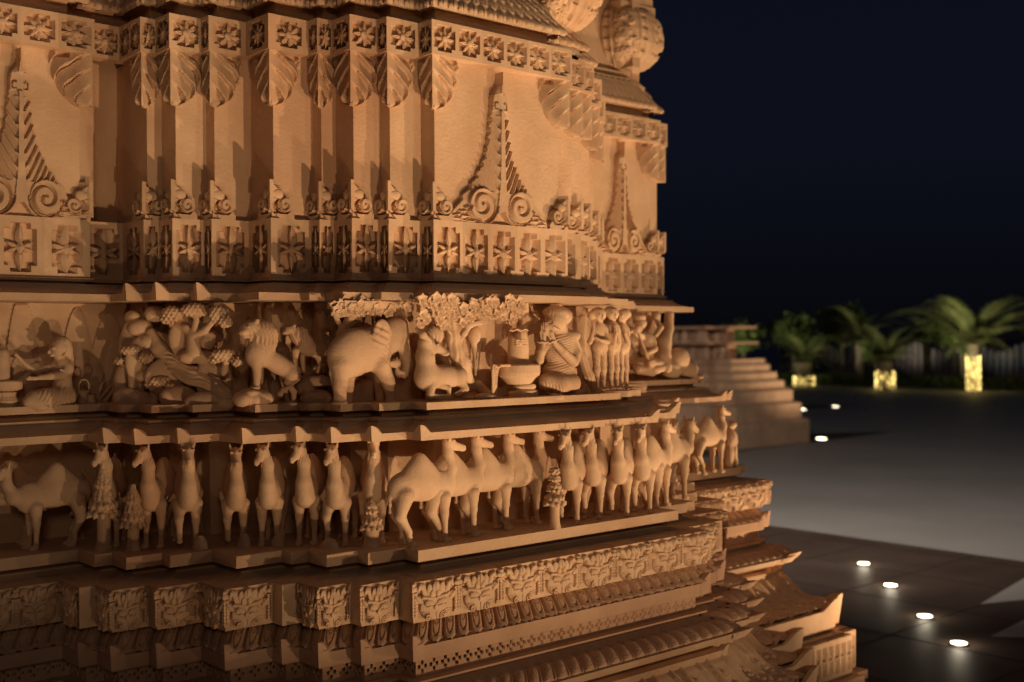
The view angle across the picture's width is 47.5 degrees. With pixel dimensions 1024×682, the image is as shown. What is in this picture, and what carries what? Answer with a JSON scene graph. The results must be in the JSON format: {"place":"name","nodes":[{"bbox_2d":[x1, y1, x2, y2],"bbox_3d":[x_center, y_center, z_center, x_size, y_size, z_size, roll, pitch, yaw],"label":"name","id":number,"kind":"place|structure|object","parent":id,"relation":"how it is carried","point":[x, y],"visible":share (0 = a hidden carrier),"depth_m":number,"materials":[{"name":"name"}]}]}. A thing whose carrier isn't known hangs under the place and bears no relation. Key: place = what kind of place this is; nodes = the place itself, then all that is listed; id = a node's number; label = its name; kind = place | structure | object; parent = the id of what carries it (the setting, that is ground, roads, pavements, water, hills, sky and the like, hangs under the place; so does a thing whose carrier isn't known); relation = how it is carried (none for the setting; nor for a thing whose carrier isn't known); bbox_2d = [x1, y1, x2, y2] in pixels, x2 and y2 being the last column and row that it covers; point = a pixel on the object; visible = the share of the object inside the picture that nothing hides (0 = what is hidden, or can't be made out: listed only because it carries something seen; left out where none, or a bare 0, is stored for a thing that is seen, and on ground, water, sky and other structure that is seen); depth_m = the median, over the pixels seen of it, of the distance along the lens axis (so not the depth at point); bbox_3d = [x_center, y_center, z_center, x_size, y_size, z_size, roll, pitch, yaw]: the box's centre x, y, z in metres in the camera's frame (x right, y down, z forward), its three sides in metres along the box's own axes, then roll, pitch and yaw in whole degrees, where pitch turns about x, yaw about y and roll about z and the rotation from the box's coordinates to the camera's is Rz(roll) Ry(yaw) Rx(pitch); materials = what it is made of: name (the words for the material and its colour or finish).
{"place":"outdoors","nodes":[
{"label":"outdoors","id":0,"kind":"place"},
{"bbox_2d":[70,469,88,538],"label":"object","id":1,"kind":"object","parent":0,"point":[81,531],"visible":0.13,"depth_m":4.87,"materials":[{"name":"stone"}]},
{"bbox_2d":[651,311,703,380],"bbox_3d":[1.039,0.033,7.369,0.148,0.462,0.517,0,0,40],"label":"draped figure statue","id":2,"kind":"object","parent":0,"point":[679,362],"visible":0.86,"depth_m":7.30,"materials":[{"name":"stone"}]},
{"bbox_2d":[636,340,1023,681],"bbox_3d":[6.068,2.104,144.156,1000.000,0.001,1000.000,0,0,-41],"label":"ground","id":3,"kind":"structure","parent":0,"point":[893,658],"depth_m":10.90,"materials":[{"name":"stone"}]},
{"bbox_2d":[0,0,867,681],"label":"temple","id":4,"kind":"structure","parent":3,"relation":"on","point":[280,164],"depth_m":5.04,"materials":[{"name":"stone"}]},
{"bbox_2d":[0,348,22,406],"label":"stone lingam","id":5,"kind":"object","parent":4,"relation":"on","point":[9,388],"visible":0.96,"depth_m":4.65,"materials":[{"name":"stone"}]},
{"bbox_2d":[0,460,46,545],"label":"stone camel","id":6,"kind":"object","parent":4,"relation":"on","point":[20,475],"visible":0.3,"depth_m":4.69,"materials":[{"name":"stone"}]},
{"bbox_2d":[14,336,76,411],"bbox_3d":[-1.897,0.132,4.769,0.122,0.306,0.256,0,0,29],"label":"seated woman statue","id":7,"kind":"object","parent":4,"relation":"on","point":[61,390],"visible":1,"depth_m":4.77,"materials":[{"name":"stone"}]},
{"bbox_2d":[0,461,91,550],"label":"stone camel","id":8,"kind":"object","parent":4,"relation":"on","point":[56,484],"visible":0.98,"depth_m":4.63,"materials":[{"name":"stone"}]},
{"bbox_2d":[78,378,89,403],"bbox_3d":[-1.802,0.216,4.893,0.052,0.119,0.050,0,0,-41],"label":"stone pail","id":9,"kind":"object","parent":4,"relation":"on","point":[83,394],"visible":0.93,"depth_m":4.88,"materials":[{"name":"stone"}]},
{"bbox_2d":[85,394,96,403],"bbox_3d":[-1.768,0.251,4.883,0.048,0.052,0.048,0,0,-41],"label":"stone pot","id":10,"kind":"object","parent":4,"relation":"on","point":[91,399],"visible":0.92,"depth_m":4.87,"materials":[{"name":"stone"}]},
{"bbox_2d":[76,381,112,401],"bbox_3d":[-1.771,0.225,4.973,0.185,0.106,0.022,0,0,-41],"label":"stone plant","id":11,"kind":"object","parent":4,"relation":"on","point":[99,396],"visible":0.74,"depth_m":4.97,"materials":[{"name":"stone"}]},
{"bbox_2d":[86,461,121,550],"bbox_3d":[-1.624,0.652,4.618,0.133,0.353,0.134,0,0,-41],"label":"tree","id":12,"kind":"object","parent":4,"relation":"on","point":[103,507],"visible":1,"depth_m":4.59,"materials":[{"name":"stone"}]},
{"bbox_2d":[91,442,129,546],"bbox_3d":[-1.634,0.616,4.753,0.133,0.429,0.352,0,0,-7],"label":"stone camel","id":13,"kind":"object","parent":4,"relation":"on","point":[120,487],"visible":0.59,"depth_m":4.68,"materials":[{"name":"stone"}]},
{"bbox_2d":[119,483,147,551],"bbox_3d":[-1.497,0.695,4.591,0.105,0.266,0.106,0,0,-41],"label":"tree","id":14,"kind":"object","parent":4,"relation":"on","point":[133,522],"visible":1,"depth_m":4.57,"materials":[{"name":"stone"}]},
{"bbox_2d":[132,444,175,548],"bbox_3d":[-1.427,0.615,4.724,0.133,0.429,0.352,0,0,7],"label":"stone camel","id":15,"kind":"object","parent":4,"relation":"on","point":[157,494],"visible":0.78,"depth_m":4.64,"materials":[{"name":"stone"}]},
{"bbox_2d":[112,302,242,409],"bbox_3d":[-1.400,0.066,4.902,0.590,0.455,0.263,0,0,3],"label":"landscape relief","id":16,"kind":"object","parent":4,"relation":"on","point":[187,359],"visible":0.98,"depth_m":4.84,"materials":[{"name":"stone"}]},
{"bbox_2d":[171,440,202,545],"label":"stone camel","id":17,"kind":"object","parent":4,"relation":"on","point":[188,490],"visible":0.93,"depth_m":4.57,"materials":[{"name":"stone"}]},
{"bbox_2d":[192,535,207,549],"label":"stone dome","id":18,"kind":"structure","parent":4,"relation":"on","point":[200,542],"depth_m":4.60,"materials":[{"name":"stone"}]},
{"bbox_2d":[218,444,249,541],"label":"stone camel","id":19,"kind":"object","parent":4,"relation":"on","point":[233,492],"visible":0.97,"depth_m":4.62,"materials":[{"name":"stone"}]},
{"bbox_2d":[237,533,251,547],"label":"stone dome","id":20,"kind":"structure","parent":4,"relation":"on","point":[244,540],"depth_m":4.64,"materials":[{"name":"stone"}]},
{"bbox_2d":[233,388,273,406],"bbox_3d":[-1.054,0.232,4.752,0.175,0.078,0.111,0,0,-41],"label":"stone boulder","id":21,"kind":"object","parent":4,"relation":"on","point":[246,397],"visible":0.98,"depth_m":4.71,"materials":[{"name":"stone"}]},
{"bbox_2d":[238,318,301,402],"bbox_3d":[-1.002,0.088,4.811,0.283,0.360,0.104,0,0,-41],"label":"stone lion","id":22,"kind":"object","parent":4,"relation":"on","point":[262,336],"visible":0.99,"depth_m":4.76},
{"bbox_2d":[254,442,290,546],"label":"stone camel","id":23,"kind":"object","parent":4,"relation":"on","point":[272,499],"visible":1,"depth_m":4.67,"materials":[{"name":"stone"}]},
{"bbox_2d":[271,532,284,546],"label":"stone dome","id":24,"kind":"structure","parent":4,"relation":"on","point":[278,539],"depth_m":4.66,"materials":[{"name":"stone"}]},
{"bbox_2d":[289,441,326,545],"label":"stone camel","id":25,"kind":"object","parent":4,"relation":"on","point":[310,487],"visible":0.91,"depth_m":4.69,"materials":[{"name":"stone"}]},
{"bbox_2d":[296,375,332,402],"bbox_3d":[-0.832,0.214,4.923,0.155,0.135,0.130,0,0,-41],"label":"stone boulder","id":26,"kind":"object","parent":4,"relation":"on","point":[307,392],"visible":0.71,"depth_m":4.88,"materials":[{"name":"stone"}]},
{"bbox_2d":[282,324,327,373],"bbox_3d":[-0.868,0.035,4.903,0.228,0.213,0.070,0,0,-41],"label":"stone lion","id":27,"kind":"object","parent":26,"relation":"on","point":[302,340],"visible":0.98,"depth_m":4.88},
{"bbox_2d":[320,538,339,549],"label":"stone dome","id":28,"kind":"structure","parent":4,"relation":"on","point":[329,544],"depth_m":4.59,"materials":[{"name":"stone"}]},
{"bbox_2d":[322,443,361,545],"bbox_3d":[-0.694,0.611,4.749,0.133,0.429,0.354,0,0,7],"label":"stone camel","id":29,"kind":"object","parent":4,"relation":"on","point":[343,489],"visible":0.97,"depth_m":4.65,"materials":[{"name":"stone"}]},
{"bbox_2d":[327,316,411,405],"bbox_3d":[-0.599,0.086,4.884,0.406,0.382,0.130,0,0,-41],"label":"stone elephant","id":30,"kind":"object","parent":4,"relation":"on","point":[352,353],"visible":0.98,"depth_m":4.84},
{"bbox_2d":[390,357,400,367],"bbox_3d":[-0.497,0.090,4.926,0.072,0.051,0.032,0,0,-41],"label":"lotus bud","id":31,"kind":"object","parent":30,"relation":"attached to","point":[396,362],"visible":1,"depth_m":4.92,"materials":[{"name":"stone"}]},
{"bbox_2d":[327,294,413,335],"bbox_3d":[-0.614,-0.075,4.918,0.444,0.241,0.137,0,0,-41],"label":"tree","id":32,"kind":"object","parent":4,"relation":"on","point":[354,311],"visible":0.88,"depth_m":4.86,"materials":[{"name":"stone"}]},
{"bbox_2d":[359,497,383,547],"bbox_3d":[-0.562,0.724,4.646,0.098,0.199,0.097,0,0,-41],"label":"tree","id":33,"kind":"object","parent":4,"relation":"on","point":[372,526],"visible":1,"depth_m":4.62,"materials":[{"name":"stone"}]},
{"bbox_2d":[358,441,388,543],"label":"stone camel","id":34,"kind":"object","parent":4,"relation":"on","point":[374,481],"visible":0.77,"depth_m":4.66,"materials":[{"name":"stone"}]},
{"bbox_2d":[387,438,465,547],"bbox_3d":[-0.341,0.601,4.722,0.396,0.446,0.138,0,0,-41],"label":"stone camel","id":35,"kind":"object","parent":4,"relation":"on","point":[419,477],"visible":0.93,"depth_m":4.66,"materials":[{"name":"stone"}]},
{"bbox_2d":[413,325,468,399],"bbox_3d":[-0.307,0.090,4.975,0.288,0.320,0.113,0,0,-41],"label":"stone deer","id":36,"kind":"object","parent":4,"relation":"on","point":[430,376],"visible":0.99,"depth_m":4.91},
{"bbox_2d":[419,436,493,541],"bbox_3d":[-0.229,0.600,4.851,0.396,0.446,0.138,0,0,-41],"label":"stone camel","id":37,"kind":"object","parent":4,"relation":"on","point":[467,478],"visible":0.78,"depth_m":4.84,"materials":[{"name":"stone"}]},
{"bbox_2d":[415,291,528,392],"bbox_3d":[-0.190,0.030,5.074,0.700,0.480,0.215,0,0,-41],"label":"tree","id":38,"kind":"object","parent":4,"relation":"on","point":[447,311],"visible":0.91,"depth_m":5.04,"materials":[{"name":"stone"}]},
{"bbox_2d":[475,393,496,398],"bbox_3d":[-0.114,0.247,5.103,0.108,0.038,0.089,0,0,-41],"label":"stone boulder","id":39,"kind":"object","parent":4,"relation":"on","point":[485,396],"visible":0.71,"depth_m":5.07,"materials":[{"name":"stone"}]},
{"bbox_2d":[454,434,524,533],"bbox_3d":[-0.094,0.599,4.999,0.396,0.446,0.138,0,0,-41],"label":"stone camel","id":40,"kind":"object","parent":4,"relation":"on","point":[497,474],"visible":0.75,"depth_m":5.00,"materials":[{"name":"stone"}]},
{"bbox_2d":[489,328,539,396],"bbox_3d":[-0.004,0.101,5.239,0.308,0.321,0.176,0,0,-41],"label":"stone lingam","id":41,"kind":"object","parent":4,"relation":"on","point":[519,373],"visible":0.97,"depth_m":5.22,"materials":[{"name":"stone"}]},
{"bbox_2d":[487,431,553,527],"bbox_3d":[0.041,0.598,5.148,0.396,0.446,0.138,0,0,-41],"label":"stone camel","id":42,"kind":"object","parent":4,"relation":"on","point":[530,475],"visible":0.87,"depth_m":5.15,"materials":[{"name":"stone"}]},
{"bbox_2d":[543,467,566,529],"bbox_3d":[0.185,0.684,5.065,0.105,0.269,0.106,0,0,-41],"label":"tree","id":43,"kind":"object","parent":4,"relation":"on","point":[554,500],"visible":1,"depth_m":5.04,"materials":[{"name":"stone"}]},
{"bbox_2d":[547,393,564,399],"bbox_3d":[0.202,0.259,5.336,0.098,0.041,0.068,0,0,-41],"label":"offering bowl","id":44,"kind":"object","parent":4,"relation":"on","point":[559,396],"visible":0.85,"depth_m":5.31,"materials":[{"name":"stone"}]},
{"bbox_2d":[535,305,599,394],"bbox_3d":[0.249,0.052,5.466,0.484,0.441,0.169,0,0,-41],"label":"kneeling man statue","id":45,"kind":"object","parent":4,"relation":"on","point":[559,349],"visible":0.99,"depth_m":5.41,"materials":[{"name":"stone"}]},
{"bbox_2d":[537,0,602,59],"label":"stone vase","id":46,"kind":"object","parent":4,"relation":"on","point":[569,16],"visible":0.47,"depth_m":5.79,"materials":[{"name":"stone"}]},
{"bbox_2d":[558,427,591,524],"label":"stone camel","id":47,"kind":"object","parent":4,"relation":"on","point":[572,470],"visible":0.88,"depth_m":5.16,"materials":[{"name":"stone"}]},
{"bbox_2d":[581,425,610,519],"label":"stone camel","id":48,"kind":"object","parent":4,"relation":"on","point":[597,460],"visible":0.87,"depth_m":5.30,"materials":[{"name":"stone"}]},
{"bbox_2d":[587,307,609,390],"bbox_3d":[0.413,0.041,5.656,0.182,0.414,0.095,0,0,-41],"label":"standing woman statue","id":49,"kind":"object","parent":4,"relation":"on","point":[598,341],"visible":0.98,"depth_m":5.66,"materials":[{"name":"stone"}]},
{"bbox_2d":[604,306,621,389],"bbox_3d":[0.506,0.036,5.768,0.107,0.419,0.090,0,0,-41],"label":"standing man statue","id":50,"kind":"object","parent":4,"relation":"on","point":[614,335],"visible":0.91,"depth_m":5.75,"materials":[{"name":"stone"}]},
{"bbox_2d":[607,424,638,516],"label":"stone camel","id":51,"kind":"object","parent":4,"relation":"on","point":[622,465],"visible":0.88,"depth_m":5.37,"materials":[{"name":"stone"}]},
{"bbox_2d":[617,308,631,388],"bbox_3d":[0.564,0.040,5.903,0.125,0.412,0.086,0,0,-41],"label":"standing man statue","id":52,"kind":"object","parent":4,"relation":"on","point":[624,315],"visible":0.84,"depth_m":5.89,"materials":[{"name":"stone"}]},
{"bbox_2d":[600,0,663,91],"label":"stone vase","id":53,"kind":"object","parent":4,"relation":"on","point":[626,32],"visible":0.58,"depth_m":7.36,"materials":[{"name":"stone"}]},
{"bbox_2d":[626,312,640,373],"bbox_3d":[0.710,0.009,7.080,0.224,0.380,0.130,0,0,-41],"label":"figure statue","id":54,"kind":"object","parent":4,"relation":"on","point":[634,345],"visible":0.3,"depth_m":7.05,"materials":[{"name":"stone"}]},
{"bbox_2d":[631,422,664,512],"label":"stone camel","id":55,"kind":"object","parent":4,"relation":"on","point":[649,470],"visible":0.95,"depth_m":5.49,"materials":[{"name":"stone"}]},
{"bbox_2d":[629,313,669,375],"bbox_3d":[0.796,0.022,7.090,0.423,0.387,0.189,0,0,-41],"label":"seated musician statue","id":56,"kind":"object","parent":4,"relation":"on","point":[647,363],"visible":0.96,"depth_m":7.04,"materials":[{"name":"stone"}]},
{"bbox_2d":[637,419,676,509],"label":"stone camel","id":57,"kind":"object","parent":4,"relation":"on","point":[664,450],"visible":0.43,"depth_m":5.71,"materials":[{"name":"stone"}]},
{"bbox_2d":[669,476,679,497],"bbox_3d":[0.815,0.719,6.023,0.106,0.187,0.106,0,0,-41],"label":"tree","id":58,"kind":"object","parent":4,"relation":"on","point":[676,483],"visible":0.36,"depth_m":5.99,"materials":[{"name":"stone"}]},
{"bbox_2d":[652,415,698,502],"bbox_3d":[0.829,0.603,5.946,0.152,0.426,0.484,0,0,39],"label":"stone camel","id":59,"kind":"object","parent":4,"relation":"on","point":[683,449],"visible":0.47,"depth_m":5.95,"materials":[{"name":"stone"}]},
{"bbox_2d":[671,418,702,474],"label":"stone camel","id":60,"kind":"object","parent":4,"relation":"on","point":[675,423],"visible":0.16,"depth_m":7.02,"materials":[{"name":"stone"}]},
{"bbox_2d":[690,404,730,474],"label":"stone camel","id":61,"kind":"object","parent":4,"relation":"on","point":[711,435],"visible":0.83,"depth_m":7.06,"materials":[{"name":"stone"}]},
{"bbox_2d":[723,420,737,467],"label":"camel driver statue","id":62,"kind":"object","parent":4,"relation":"on","point":[730,457],"visible":0.86,"depth_m":7.36,"materials":[{"name":"stone"}]},
{"bbox_2d":[856,562,870,565],"bbox_3d":[3.851,2.440,12.727,0.155,0.016,0.155,0,0,-41],"label":"ground light","id":63,"kind":"object","parent":3,"relation":"on","point":[863,563],"visible":1,"depth_m":12.71,"materials":[{"name":"white glass"}]},
{"bbox_2d":[882,583,898,587],"bbox_3d":[3.782,2.443,11.612,0.155,0.016,0.155,0,0,-41],"label":"ground light","id":64,"kind":"object","parent":3,"relation":"on","point":[888,585],"visible":1,"depth_m":11.59,"materials":[{"name":"white glass"}]},
{"bbox_2d":[763,529,1023,681],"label":"paving joints","id":65,"kind":"object","parent":3,"relation":"on","point":[906,601],"visible":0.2,"depth_m":11.24,"materials":[{"name":"grey"}]},
{"bbox_2d":[777,371,1023,390],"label":"hedge","id":66,"kind":"object","parent":3,"relation":"on","point":[903,381],"visible":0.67,"depth_m":56.02,"materials":[{"name":"green plant"}]},
{"bbox_2d":[916,614,933,619],"bbox_3d":[3.667,2.447,10.323,0.155,0.016,0.155,0,0,-41],"label":"ground light","id":67,"kind":"object","parent":3,"relation":"on","point":[924,616],"visible":1,"depth_m":10.30,"materials":[{"name":"white glass"}]},
{"bbox_2d":[949,640,968,646],"bbox_3d":[3.618,2.450,9.412,0.155,0.016,0.155,0,0,-41],"label":"ground light","id":68,"kind":"object","parent":3,"relation":"on","point":[956,643],"visible":1,"depth_m":9.39,"materials":[{"name":"white glass"}]},
{"bbox_2d":[981,579,1023,603],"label":"pale paving triangle","id":69,"kind":"object","parent":3,"relation":"on","point":[1014,592],"visible":1,"depth_m":11.20,"materials":[{"name":"grey stone"}]},
{"bbox_2d":[992,620,1023,636],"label":"pale paving triangle","id":70,"kind":"object","parent":3,"relation":"on","point":[1016,630],"visible":1,"depth_m":9.80,"materials":[{"name":"grey stone"}]},
{"bbox_2d":[639,0,1023,340],"label":"sky","id":71,"kind":"structure","parent":0,"point":[821,154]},
{"bbox_2d":[703,345,1023,560],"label":"pale plaza paving","id":72,"kind":"structure","parent":0,"point":[938,468],"depth_m":22.10,"materials":[{"name":"grey stone"}]},
{"bbox_2d":[723,317,766,357],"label":"round tree","id":73,"kind":"object","parent":72,"relation":"on","point":[746,335],"visible":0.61,"depth_m":61.18,"materials":[{"name":"green plant"}]},
{"bbox_2d":[765,310,820,382],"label":"round tree","id":74,"kind":"object","parent":72,"relation":"on","point":[803,332],"visible":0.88,"depth_m":62.26,"materials":[{"name":"green plant"}]},
{"bbox_2d":[702,432,887,456],"bbox_3d":[-1.233,2.419,31.269,15.540,0.001,19.500,0,0,-41],"label":"dark paving wedge","id":75,"kind":"object","parent":72,"relation":"on","point":[812,437],"visible":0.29,"depth_m":28.93,"materials":[{"name":"grey stone"}]},
{"bbox_2d":[671,326,808,449],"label":"terrace","id":76,"kind":"structure","parent":75,"relation":"on","point":[762,406],"depth_m":26.75,"materials":[{"name":"stone"}]},
{"bbox_2d":[757,333,842,386],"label":"palm tree","id":77,"kind":"object","parent":72,"relation":"on","point":[804,377],"visible":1,"depth_m":57.37,"materials":[{"name":"green plant"}]},
{"bbox_2d":[801,405,852,408],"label":"dark paving wedge","id":78,"kind":"object","parent":72,"relation":"on","point":[811,406],"visible":0.2,"depth_m":41.40,"materials":[{"name":"grey stone"}]},
{"bbox_2d":[811,300,868,374],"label":"round tree","id":79,"kind":"object","parent":72,"relation":"on","point":[835,314],"visible":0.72,"depth_m":66.46,"materials":[{"name":"green plant"}]},
{"bbox_2d":[822,306,910,373],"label":"palm tree","id":80,"kind":"object","parent":72,"relation":"on","point":[859,358],"visible":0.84,"depth_m":62.42,"materials":[{"name":"green plant"}]},
{"bbox_2d":[857,336,894,385],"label":"round tree","id":81,"kind":"object","parent":72,"relation":"on","point":[865,354],"visible":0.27,"depth_m":58.23,"materials":[{"name":"green plant"}]},
{"bbox_2d":[832,324,941,389],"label":"palm tree","id":82,"kind":"object","parent":72,"relation":"on","point":[885,379],"visible":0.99,"depth_m":53.65,"materials":[{"name":"green plant"}]},
{"bbox_2d":[777,342,1023,381],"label":"panel wall","id":83,"kind":"structure","parent":72,"relation":"on","point":[937,357],"depth_m":64.87,"materials":[{"name":"grey"}]},
{"bbox_2d":[888,312,947,382],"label":"palm tree","id":84,"kind":"object","parent":72,"relation":"on","point":[927,361],"visible":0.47,"depth_m":62.23,"materials":[{"name":"green plant"}]},
{"bbox_2d":[919,303,977,379],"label":"round tree","id":85,"kind":"object","parent":72,"relation":"on","point":[933,334],"visible":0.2,"depth_m":59.56,"materials":[{"name":"green plant"}]},
{"bbox_2d":[887,295,1023,391],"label":"palm tree","id":86,"kind":"object","parent":72,"relation":"on","point":[979,332],"visible":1,"depth_m":51.18,"materials":[{"name":"green plant"}]},
{"bbox_2d":[939,318,983,387],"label":"round tree","id":87,"kind":"object","parent":72,"relation":"on","point":[950,339],"visible":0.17,"depth_m":55.03,"materials":[{"name":"green plant"}]},
{"bbox_2d":[1005,316,1023,336],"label":"palm tree","id":88,"kind":"object","parent":72,"relation":"on","point":[1018,329],"visible":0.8,"depth_m":57.56,"materials":[{"name":"green plant"}]}
]}

